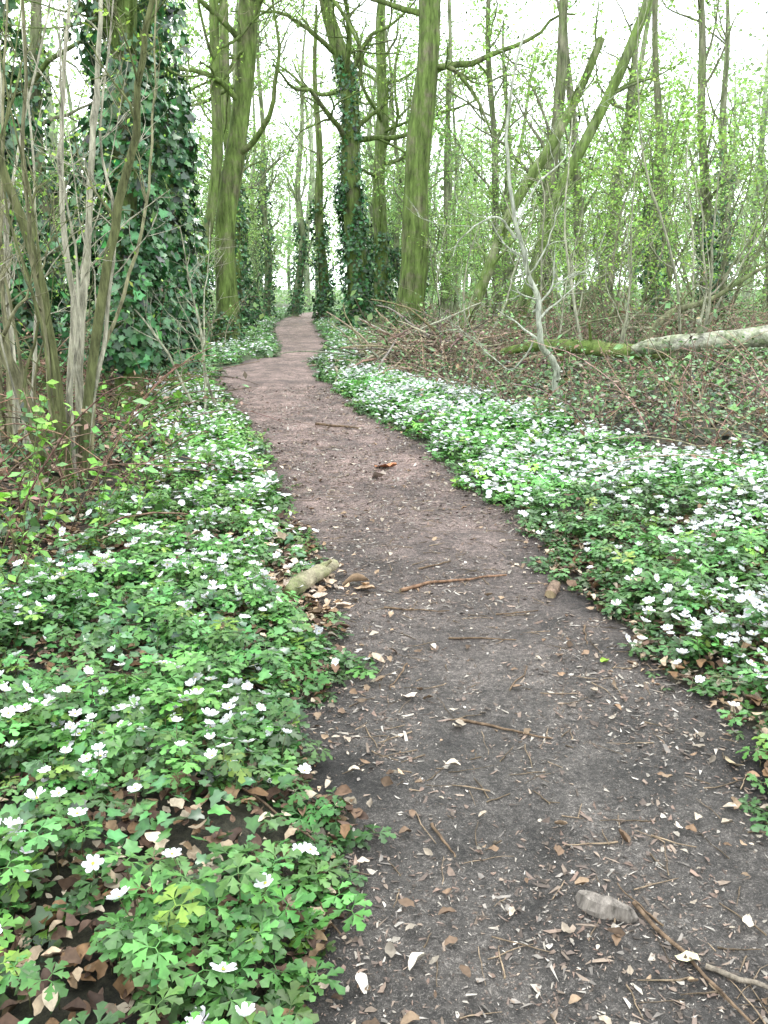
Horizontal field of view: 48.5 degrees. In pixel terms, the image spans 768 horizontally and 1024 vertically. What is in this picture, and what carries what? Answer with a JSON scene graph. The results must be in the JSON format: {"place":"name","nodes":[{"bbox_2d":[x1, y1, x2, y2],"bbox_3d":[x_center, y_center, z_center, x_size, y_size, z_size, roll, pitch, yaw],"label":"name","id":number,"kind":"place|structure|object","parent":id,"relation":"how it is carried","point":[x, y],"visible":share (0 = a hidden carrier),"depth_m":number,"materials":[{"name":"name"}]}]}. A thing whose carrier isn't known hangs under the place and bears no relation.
{"place":"outdoors","nodes":[
{"label":"outdoors","id":0,"kind":"place"},
{"bbox_2d":[0,289,767,1023],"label":"woodland ground","id":1,"kind":"structure","parent":0,"point":[176,837],"depth_m":3.40,"materials":[{"name":"soil"}]},
{"bbox_2d":[0,9,59,244],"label":"forest tree","id":2,"kind":"object","parent":1,"relation":"on","point":[7,56],"visible":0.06,"depth_m":27.70,"materials":[{"name":"green plant"}]},
{"bbox_2d":[0,0,70,197],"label":"forest tree","id":3,"kind":"object","parent":1,"relation":"on","point":[17,17],"visible":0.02,"depth_m":20.48,"materials":[{"name":"green plant"}]},
{"bbox_2d":[14,144,78,358],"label":"hawthorn bush","id":4,"kind":"object","parent":1,"relation":"on","point":[18,185],"visible":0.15,"depth_m":12.73,"materials":[{"name":"green plant"}]},
{"bbox_2d":[0,0,107,343],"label":"forest tree","id":5,"kind":"object","parent":1,"relation":"on","point":[37,94],"visible":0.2,"depth_m":18.45,"materials":[{"name":"green plant"}]},
{"bbox_2d":[0,0,111,453],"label":"hazel coppice","id":6,"kind":"object","parent":1,"relation":"on","point":[12,428],"visible":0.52,"depth_m":7.48,"materials":[{"name":"brown plant"}]},
{"bbox_2d":[8,150,107,353],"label":"hawthorn bush","id":7,"kind":"object","parent":1,"relation":"on","point":[19,180],"visible":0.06,"depth_m":17.37,"materials":[{"name":"green plant"}]},
{"bbox_2d":[42,77,106,333],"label":"hawthorn bush","id":8,"kind":"object","parent":1,"relation":"on","point":[70,230],"visible":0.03,"depth_m":22.37,"materials":[{"name":"green plant"}]},
{"bbox_2d":[0,0,176,388],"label":"ivy covered tree","id":9,"kind":"object","parent":1,"relation":"on","point":[21,313],"visible":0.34,"depth_m":11.67,"materials":[{"name":"green plant"}]},
{"bbox_2d":[0,379,187,609],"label":"elder shoots","id":10,"kind":"object","parent":1,"relation":"on","point":[50,514],"visible":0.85,"depth_m":4.88,"materials":[{"name":"green plant"}]},
{"bbox_2d":[1,0,245,407],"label":"ivy covered tree","id":11,"kind":"object","parent":1,"relation":"on","point":[120,358],"visible":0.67,"depth_m":10.18,"materials":[{"name":"green plant"}]},
{"bbox_2d":[0,0,247,490],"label":"hazel coppice","id":12,"kind":"object","parent":1,"relation":"on","point":[85,396],"visible":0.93,"depth_m":6.17,"materials":[{"name":"brown plant"}]},
{"bbox_2d":[53,16,209,211],"bbox_3d":[-9.025,-13.822,28.724,6.411,15.176,4.106,-9,17,-30],"label":"forest tree","id":13,"kind":"object","parent":1,"relation":"on","point":[55,98],"visible":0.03,"depth_m":28.20,"materials":[{"name":"green plant"}]},
{"bbox_2d":[0,265,286,571],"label":"bramble patch","id":14,"kind":"object","parent":1,"relation":"on","point":[5,472],"visible":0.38,"depth_m":6.26,"materials":[{"name":"brown plant"}]},
{"bbox_2d":[103,0,218,378],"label":"ivy covered tree","id":15,"kind":"object","parent":1,"relation":"on","point":[181,143],"visible":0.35,"depth_m":13.51,"materials":[{"name":"green plant"}]},
{"bbox_2d":[84,214,237,414],"bbox_3d":[-2.545,-2.460,10.691,1.929,2.456,2.760,0,15,0],"label":"hazel sapling","id":16,"kind":"object","parent":1,"relation":"on","point":[203,343],"visible":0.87,"depth_m":10.19,"materials":[{"name":"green plant"}]},
{"bbox_2d":[103,1,261,236],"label":"forest tree","id":17,"kind":"object","parent":1,"relation":"on","point":[192,41],"visible":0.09,"depth_m":24.08,"materials":[{"name":"green plant"}]},
{"bbox_2d":[102,155,269,280],"bbox_3d":[-6.871,-9.810,29.323,4.212,6.698,4.746,8,17,28],"label":"hawthorn bush","id":18,"kind":"object","parent":1,"relation":"on","point":[199,180],"visible":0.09,"depth_m":29.07,"materials":[{"name":"green plant"}]},
{"bbox_2d":[168,0,214,246],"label":"forest tree","id":19,"kind":"object","parent":1,"relation":"on","point":[188,24],"visible":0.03,"depth_m":41.59,"materials":[{"name":"green plant"}]},
{"bbox_2d":[67,365,318,541],"bbox_3d":[-2.237,-1.189,10.028,1.664,0.363,10.586,-3,15,-12],"label":"wood anemone patch","id":20,"kind":"object","parent":1,"relation":"on","point":[205,452],"visible":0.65,"depth_m":6.66,"materials":[{"name":"green plant"}]},
{"bbox_2d":[0,505,396,1023],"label":"wood anemone patch","id":21,"kind":"object","parent":1,"relation":"on","point":[157,935],"visible":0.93,"depth_m":2.62,"materials":[{"name":"green plant"}]},
{"bbox_2d":[174,163,244,326],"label":"hawthorn bush","id":22,"kind":"object","parent":1,"relation":"on","point":[211,244],"visible":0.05,"depth_m":24.62,"materials":[{"name":"green plant"}]},
{"bbox_2d":[181,163,255,310],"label":"hawthorn bush","id":23,"kind":"object","parent":1,"relation":"on","point":[202,219],"visible":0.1,"depth_m":37.50,"materials":[{"name":"green plant"}]},
{"bbox_2d":[47,0,395,344],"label":"mossy beech tree","id":24,"kind":"object","parent":1,"relation":"on","point":[238,146],"visible":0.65,"depth_m":22.08,"materials":[{"name":"green plant"}]},
{"bbox_2d":[187,0,290,332],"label":"ivy covered tree","id":25,"kind":"object","parent":1,"relation":"on","point":[224,58],"visible":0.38,"depth_m":28.35,"materials":[{"name":"green plant"}]},
{"bbox_2d":[183,0,305,309],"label":"forest tree","id":26,"kind":"object","parent":1,"relation":"on","point":[247,157],"visible":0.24,"depth_m":30.54,"materials":[{"name":"green plant"}]},
{"bbox_2d":[195,176,296,307],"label":"hawthorn bush","id":27,"kind":"object","parent":1,"relation":"on","point":[255,270],"visible":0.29,"depth_m":44.73,"materials":[{"name":"green plant"}]},
{"bbox_2d":[180,0,315,321],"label":"forest tree","id":28,"kind":"object","parent":1,"relation":"on","point":[258,311],"visible":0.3,"depth_m":35.80,"materials":[{"name":"green plant"}]},
{"bbox_2d":[192,0,307,279],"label":"forest tree","id":29,"kind":"object","parent":1,"relation":"on","point":[261,202],"visible":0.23,"depth_m":33.47,"materials":[{"name":"green plant"}]},
{"bbox_2d":[203,1,298,300],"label":"forest tree","id":30,"kind":"object","parent":1,"relation":"on","point":[253,169],"visible":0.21,"depth_m":46.57,"materials":[{"name":"green plant"}]},
{"bbox_2d":[191,0,315,318],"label":"forest tree","id":31,"kind":"object","parent":1,"relation":"on","point":[267,272],"visible":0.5,"depth_m":39.80,"materials":[{"name":"green mossy bark"},{"name":"moss"},{"name":"leaf"}]},
{"bbox_2d":[196,306,312,375],"bbox_3d":[-5.592,-8.239,36.541,5.125,0.534,45.296,-1,15,-2],"label":"wood anemone patch","id":32,"kind":"object","parent":1,"relation":"on","point":[225,350],"visible":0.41,"depth_m":20.37,"materials":[{"name":"green plant"}]},
{"bbox_2d":[187,0,351,344],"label":"mossy tree","id":33,"kind":"object","parent":1,"relation":"on","point":[216,157],"visible":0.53,"depth_m":21.83,"materials":[{"name":"green plant"}]},
{"bbox_2d":[255,0,341,315],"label":"forest tree","id":34,"kind":"object","parent":1,"relation":"on","point":[294,308],"visible":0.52,"depth_m":45.42,"materials":[{"name":"green mossy bark"},{"name":"moss"},{"name":"leaf"}]},
{"bbox_2d":[278,1,367,319],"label":"ivy covered tree","id":35,"kind":"object","parent":1,"relation":"on","point":[325,276],"visible":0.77,"depth_m":37.85,"materials":[{"name":"green plant"}]},
{"bbox_2d":[292,32,394,251],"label":"forest tree","id":36,"kind":"object","parent":1,"relation":"on","point":[334,148],"visible":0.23,"depth_m":46.79,"materials":[{"name":"green plant"}]},
{"bbox_2d":[300,308,401,377],"bbox_3d":[-1.121,-8.231,36.594,5.144,0.505,45.248,0,15,0],"label":"wood anemone patch","id":37,"kind":"object","parent":1,"relation":"on","point":[332,332],"visible":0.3,"depth_m":20.20,"materials":[{"name":"green plant"}]},
{"bbox_2d":[230,0,480,328],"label":"ivy covered tree","id":38,"kind":"object","parent":1,"relation":"on","point":[349,208],"visible":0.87,"depth_m":29.55,"materials":[{"name":"green plant"}]},
{"bbox_2d":[315,203,431,283],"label":"hawthorn bush","id":39,"kind":"object","parent":1,"relation":"on","point":[334,247],"visible":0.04,"depth_m":53.55,"materials":[{"name":"green plant"}]},
{"bbox_2d":[327,176,434,312],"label":"hawthorn bush","id":40,"kind":"object","parent":1,"relation":"on","point":[372,230],"visible":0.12,"depth_m":39.77,"materials":[{"name":"green plant"}]},
{"bbox_2d":[325,0,441,294],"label":"forest tree","id":41,"kind":"object","parent":1,"relation":"on","point":[371,198],"visible":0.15,"depth_m":39.66,"materials":[{"name":"green plant"}]},
{"bbox_2d":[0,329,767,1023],"bbox_3d":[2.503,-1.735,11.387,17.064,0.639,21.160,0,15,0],"label":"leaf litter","id":42,"kind":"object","parent":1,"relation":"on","point":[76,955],"visible":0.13,"depth_m":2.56,"materials":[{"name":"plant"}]},
{"bbox_2d":[0,334,767,1023],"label":"ground ivy","id":43,"kind":"object","parent":1,"relation":"on","point":[142,826],"visible":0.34,"depth_m":3.35,"materials":[{"name":"green plant"}]},
{"bbox_2d":[1,0,767,338],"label":"distant woodland","id":44,"kind":"object","parent":1,"relation":"on","point":[287,232],"visible":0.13,"depth_m":54.41,"materials":[{"name":"green mossy bark"},{"name":"leaf"}]},
{"bbox_2d":[331,0,438,302],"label":"forest tree","id":45,"kind":"object","parent":1,"relation":"on","point":[397,256],"visible":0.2,"depth_m":37.71,"materials":[{"name":"green plant"}]},
{"bbox_2d":[2,309,767,434],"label":"woodland herbs","id":46,"kind":"object","parent":1,"relation":"on","point":[563,413],"visible":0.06,"depth_m":12.19,"materials":[{"name":"green plant"}]},
{"bbox_2d":[312,0,460,321],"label":"forest tree","id":47,"kind":"object","parent":1,"relation":"on","point":[380,238],"visible":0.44,"depth_m":34.32,"materials":[{"name":"green plant"}]},
{"bbox_2d":[330,17,444,309],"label":"forest tree","id":48,"kind":"object","parent":1,"relation":"on","point":[404,142],"visible":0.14,"depth_m":43.17,"materials":[{"name":"green plant"}]},
{"bbox_2d":[362,50,443,245],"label":"forest tree","id":49,"kind":"object","parent":1,"relation":"on","point":[407,124],"visible":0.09,"depth_m":47.70,"materials":[{"name":"green plant"}]},
{"bbox_2d":[54,259,767,362],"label":"bramble patch","id":50,"kind":"object","parent":1,"relation":"on","point":[453,319],"visible":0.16,"depth_m":22.11,"materials":[{"name":"plant"}]},
{"bbox_2d":[368,0,493,312],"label":"forest tree","id":51,"kind":"object","parent":1,"relation":"on","point":[450,184],"visible":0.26,"depth_m":36.21,"materials":[{"name":"green plant"}]},
{"bbox_2d":[382,187,491,317],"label":"hawthorn bush","id":52,"kind":"object","parent":1,"relation":"on","point":[399,219],"visible":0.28,"depth_m":35.50,"materials":[{"name":"green plant"}]},
{"bbox_2d":[273,293,603,384],"bbox_3d":[0.913,-3.440,16.473,7.352,1.606,8.374,0,15,0],"label":"brush pile","id":53,"kind":"object","parent":1,"relation":"on","point":[387,351],"visible":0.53,"depth_m":15.86,"materials":[{"name":"brown wood"}]},
{"bbox_2d":[367,0,522,304],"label":"forest tree","id":54,"kind":"object","parent":1,"relation":"on","point":[394,173],"visible":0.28,"depth_m":31.57,"materials":[{"name":"green plant"}]},
{"bbox_2d":[403,158,493,323],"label":"hawthorn bush","id":55,"kind":"object","parent":1,"relation":"on","point":[447,275],"visible":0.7,"depth_m":28.96,"materials":[{"name":"green plant"}]},
{"bbox_2d":[412,6,500,309],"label":"forest tree","id":56,"kind":"object","parent":1,"relation":"on","point":[453,209],"visible":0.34,"depth_m":40.82,"materials":[{"name":"green plant"}]},
{"bbox_2d":[395,0,518,318],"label":"forest tree","id":57,"kind":"object","parent":1,"relation":"on","point":[446,206],"visible":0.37,"depth_m":31.54,"materials":[{"name":"green plant"}]},
{"bbox_2d":[370,0,576,337],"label":"oak tree","id":58,"kind":"object","parent":1,"relation":"on","point":[414,269],"visible":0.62,"depth_m":24.84,"materials":[{"name":"green plant"}]},
{"bbox_2d":[398,0,555,320],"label":"forest tree","id":59,"kind":"object","parent":1,"relation":"on","point":[487,30],"visible":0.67,"depth_m":27.41,"materials":[{"name":"green plant"}]},
{"bbox_2d":[408,163,582,344],"bbox_3d":[2.007,-5.062,17.249,2.704,3.990,3.222,11,18,36],"label":"hazel sapling","id":60,"kind":"object","parent":1,"relation":"on","point":[512,274],"visible":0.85,"depth_m":16.90,"materials":[{"name":"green plant"}]},
{"bbox_2d":[432,82,596,316],"bbox_3d":[4.291,-10.811,30.406,5.824,7.784,5.576,0,15,0],"label":"hawthorn bush","id":61,"kind":"object","parent":1,"relation":"on","point":[484,241],"visible":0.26,"depth_m":29.91,"materials":[{"name":"green plant"}]},
{"bbox_2d":[456,23,573,307],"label":"forest tree","id":62,"kind":"object","parent":1,"relation":"on","point":[533,64],"visible":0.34,"depth_m":42.81,"materials":[{"name":"green plant"}]},
{"bbox_2d":[408,33,629,403],"bbox_3d":[1.590,-3.300,10.168,2.760,4.322,1.383,-5,16,-19],"label":"crooked sapling","id":63,"kind":"object","parent":1,"relation":"on","point":[551,358],"visible":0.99,"depth_m":10.19,"materials":[{"name":"grey plant"}]},
{"bbox_2d":[447,181,602,331],"bbox_3d":[3.797,-7.046,23.497,4.328,4.283,4.613,5,16,20],"label":"hawthorn bush","id":64,"kind":"object","parent":1,"relation":"on","point":[496,268],"visible":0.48,"depth_m":23.58,"materials":[{"name":"green plant"}]},
{"bbox_2d":[467,0,586,312],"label":"forest tree","id":65,"kind":"object","parent":1,"relation":"on","point":[517,111],"visible":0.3,"depth_m":33.98,"materials":[{"name":"green plant"}]},
{"bbox_2d":[457,0,603,321],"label":"forest tree","id":66,"kind":"object","parent":1,"relation":"on","point":[562,7],"visible":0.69,"depth_m":24.01,"materials":[{"name":"green plant"}]},
{"bbox_2d":[457,0,608,333],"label":"leaning dead tree","id":67,"kind":"object","parent":1,"relation":"on","point":[492,258],"visible":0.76,"depth_m":20.54,"materials":[{"name":"green wood"}]},
{"bbox_2d":[315,363,767,505],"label":"wood anemone patch","id":68,"kind":"object","parent":1,"relation":"on","point":[405,392],"visible":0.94,"depth_m":7.87,"materials":[{"name":"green plant"}]},
{"bbox_2d":[447,57,637,358],"bbox_3d":[3.013,-5.238,15.110,3.406,5.193,2.247,-8,17,-26],"label":"hazel sapling","id":69,"kind":"object","parent":1,"relation":"on","point":[542,259],"visible":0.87,"depth_m":14.85,"materials":[{"name":"green plant"}]},
{"bbox_2d":[332,260,767,484],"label":"bramble patch","id":70,"kind":"object","parent":1,"relation":"on","point":[491,378],"visible":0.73,"depth_m":11.35,"materials":[{"name":"brown plant"}]},
{"bbox_2d":[491,1,625,321],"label":"forest tree","id":71,"kind":"object","parent":1,"relation":"on","point":[569,81],"visible":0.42,"depth_m":26.89,"materials":[{"name":"green plant"}]},
{"bbox_2d":[500,323,668,372],"bbox_3d":[3.175,-2.536,13.606,2.757,0.963,0.358,8,17,27],"label":"fallen log","id":72,"kind":"object","parent":1,"relation":"on","point":[591,344],"visible":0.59,"depth_m":13.49,"materials":[{"name":"green plant"}]},
{"bbox_2d":[509,94,675,309],"bbox_3d":[8.874,-11.978,34.773,5.174,7.709,7.935,13,19,39],"label":"hawthorn bush","id":73,"kind":"object","parent":1,"relation":"on","point":[591,213],"visible":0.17,"depth_m":34.19,"materials":[{"name":"green plant"}]},
{"bbox_2d":[480,75,713,327],"bbox_3d":[5.220,-7.882,22.538,4.362,6.111,6.819,-10,18,-35],"label":"hawthorn bush","id":74,"kind":"object","parent":1,"relation":"on","point":[598,240],"visible":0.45,"depth_m":22.77,"materials":[{"name":"green plant"}]},
{"bbox_2d":[504,0,690,342],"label":"leaning tree","id":75,"kind":"object","parent":1,"relation":"on","point":[593,125],"visible":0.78,"depth_m":18.47,"materials":[{"name":"green plant"}]},
{"bbox_2d":[484,62,728,341],"bbox_3d":[4.194,-5.504,16.108,2.470,4.815,4.639,-8,17,-29],"label":"hawthorn bush","id":76,"kind":"object","parent":1,"relation":"on","point":[645,293],"visible":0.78,"depth_m":15.79,"materials":[{"name":"green plant"}]},
{"bbox_2d":[554,107,692,369],"bbox_3d":[3.628,-4.282,13.327,1.997,4.152,2.129,0,15,0],"label":"hazel sapling","id":77,"kind":"object","parent":1,"relation":"on","point":[630,275],"visible":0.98,"depth_m":13.39,"materials":[{"name":"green plant"}]},
{"bbox_2d":[577,0,686,312],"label":"forest tree","id":78,"kind":"object","parent":1,"relation":"on","point":[642,54],"visible":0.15,"depth_m":36.15,"materials":[{"name":"green plant"}]},
{"bbox_2d":[569,0,698,317],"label":"forest tree","id":79,"kind":"object","parent":1,"relation":"on","point":[632,76],"visible":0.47,"depth_m":29.18,"materials":[{"name":"green plant"}]},
{"bbox_2d":[501,468,767,835],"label":"wood anemone patch","id":80,"kind":"object","parent":1,"relation":"on","point":[689,576],"visible":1,"depth_m":4.50,"materials":[{"name":"green plant"}]},
{"bbox_2d":[555,0,719,329],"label":"forest tree","id":81,"kind":"object","parent":1,"relation":"on","point":[656,86],"visible":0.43,"depth_m":22.11,"materials":[{"name":"green plant"}]},
{"bbox_2d":[557,18,720,322],"bbox_3d":[7.153,-9.396,25.073,3.811,7.728,6.981,-5,15,-17],"label":"hawthorn bush","id":82,"kind":"object","parent":1,"relation":"on","point":[665,49],"visible":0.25,"depth_m":26.02,"materials":[{"name":"green plant"}]},
{"bbox_2d":[539,238,767,362],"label":"fallen branch","id":83,"kind":"object","parent":1,"relation":"on","point":[694,305],"visible":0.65,"depth_m":14.46,"materials":[{"name":"brown wood"}]},
{"bbox_2d":[582,0,765,358],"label":"hazel sapling","id":84,"kind":"object","parent":1,"relation":"on","point":[707,310],"visible":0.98,"depth_m":12.94,"materials":[{"name":"green plant"}]},
{"bbox_2d":[591,81,767,336],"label":"hawthorn bush","id":85,"kind":"object","parent":1,"relation":"on","point":[666,260],"visible":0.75,"depth_m":17.80,"materials":[{"name":"green plant"}]},
{"bbox_2d":[598,76,764,317],"bbox_3d":[10.147,-11.066,30.218,6.230,8.372,7.163,-11,19,-37],"label":"hawthorn bush","id":86,"kind":"object","parent":1,"relation":"on","point":[690,198],"visible":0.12,"depth_m":29.44,"materials":[{"name":"green plant"}]},
{"bbox_2d":[599,63,767,328],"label":"hawthorn bush","id":87,"kind":"object","parent":1,"relation":"on","point":[724,257],"visible":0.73,"depth_m":19.47,"materials":[{"name":"green plant"}]},
{"bbox_2d":[631,317,767,367],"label":"fallen log","id":88,"kind":"object","parent":1,"relation":"on","point":[760,340],"visible":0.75,"depth_m":12.28,"materials":[{"name":"grey wood"}]},
{"bbox_2d":[633,0,767,321],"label":"forest tree","id":89,"kind":"object","parent":1,"relation":"on","point":[702,53],"visible":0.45,"depth_m":25.15,"materials":[{"name":"green plant"}]},
{"bbox_2d":[646,66,767,331],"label":"hazel sapling","id":90,"kind":"object","parent":1,"relation":"on","point":[732,280],"visible":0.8,"depth_m":15.13,"materials":[{"name":"green plant"}]},
{"bbox_2d":[659,48,767,299],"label":"hawthorn bush","id":91,"kind":"object","parent":1,"relation":"on","point":[743,194],"visible":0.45,"depth_m":24.06,"materials":[{"name":"green plant"}]},
{"bbox_2d":[663,66,767,323],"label":"hawthorn bush","id":92,"kind":"object","parent":1,"relation":"on","point":[758,194],"visible":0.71,"depth_m":20.67,"materials":[{"name":"green plant"}]},
{"bbox_2d":[665,0,767,308],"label":"forest tree","id":93,"kind":"object","parent":1,"relation":"on","point":[723,101],"visible":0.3,"depth_m":31.38,"materials":[{"name":"green plant"}]},
{"bbox_2d":[741,225,767,294],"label":"hawthorn bush","id":94,"kind":"object","parent":1,"relation":"on","point":[766,228],"visible":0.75,"depth_m":16.60,"materials":[{"name":"green plant"}]},
{"bbox_2d":[0,0,767,289],"label":"sky","id":95,"kind":"structure","parent":0,"point":[749,45],"materials":[{"name":"white"}]},
{"bbox_2d":[215,312,767,1023],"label":"forest path","id":96,"kind":"structure","parent":0,"point":[299,340],"depth_m":2.79,"materials":[{"name":"brown soil"}]},
{"bbox_2d":[283,558,338,598],"bbox_3d":[-0.372,0.325,4.423,0.099,0.103,0.507,6,16,22],"label":"log piece","id":97,"kind":"object","parent":96,"relation":"on","point":[310,577],"visible":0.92,"depth_m":4.34,"materials":[{"name":"beige wood"}]},
{"bbox_2d":[90,420,767,1023],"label":"twigs","id":98,"kind":"object","parent":96,"relation":"on","point":[638,906],"visible":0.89,"depth_m":2.70,"materials":[{"name":"brown wood"}]},
{"bbox_2d":[173,384,767,1023],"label":"fallen leaves","id":99,"kind":"object","parent":96,"relation":"on","point":[407,902],"visible":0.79,"depth_m":2.95,"materials":[{"name":"brown plant"}]},
{"bbox_2d":[222,385,767,1023],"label":"wood chips","id":100,"kind":"object","parent":96,"relation":"on","point":[538,919],"visible":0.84,"depth_m":2.79,"materials":[{"name":"beige wood"}]},
{"bbox_2d":[545,580,560,597],"bbox_3d":[0.882,0.400,4.433,0.070,0.057,0.188,6,16,21],"label":"wood stub","id":101,"kind":"object","parent":96,"relation":"on","point":[552,589],"visible":1,"depth_m":4.38,"materials":[{"name":"beige wood"}]},
{"bbox_2d":[575,890,637,923],"bbox_3d":[0.565,1.001,2.181,0.167,0.064,0.071,11,18,35],"label":"stone","id":102,"kind":"object","parent":96,"relation":"on","point":[595,904],"visible":1,"depth_m":2.16,"materials":[{"name":"grey stone"}]},
{"bbox_2d":[453,143,607,304],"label":"hawthorn bush","id":103,"kind":"object","parent":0,"point":[502,217],"visible":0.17,"depth_m":40.64,"materials":[{"name":"green plant"}]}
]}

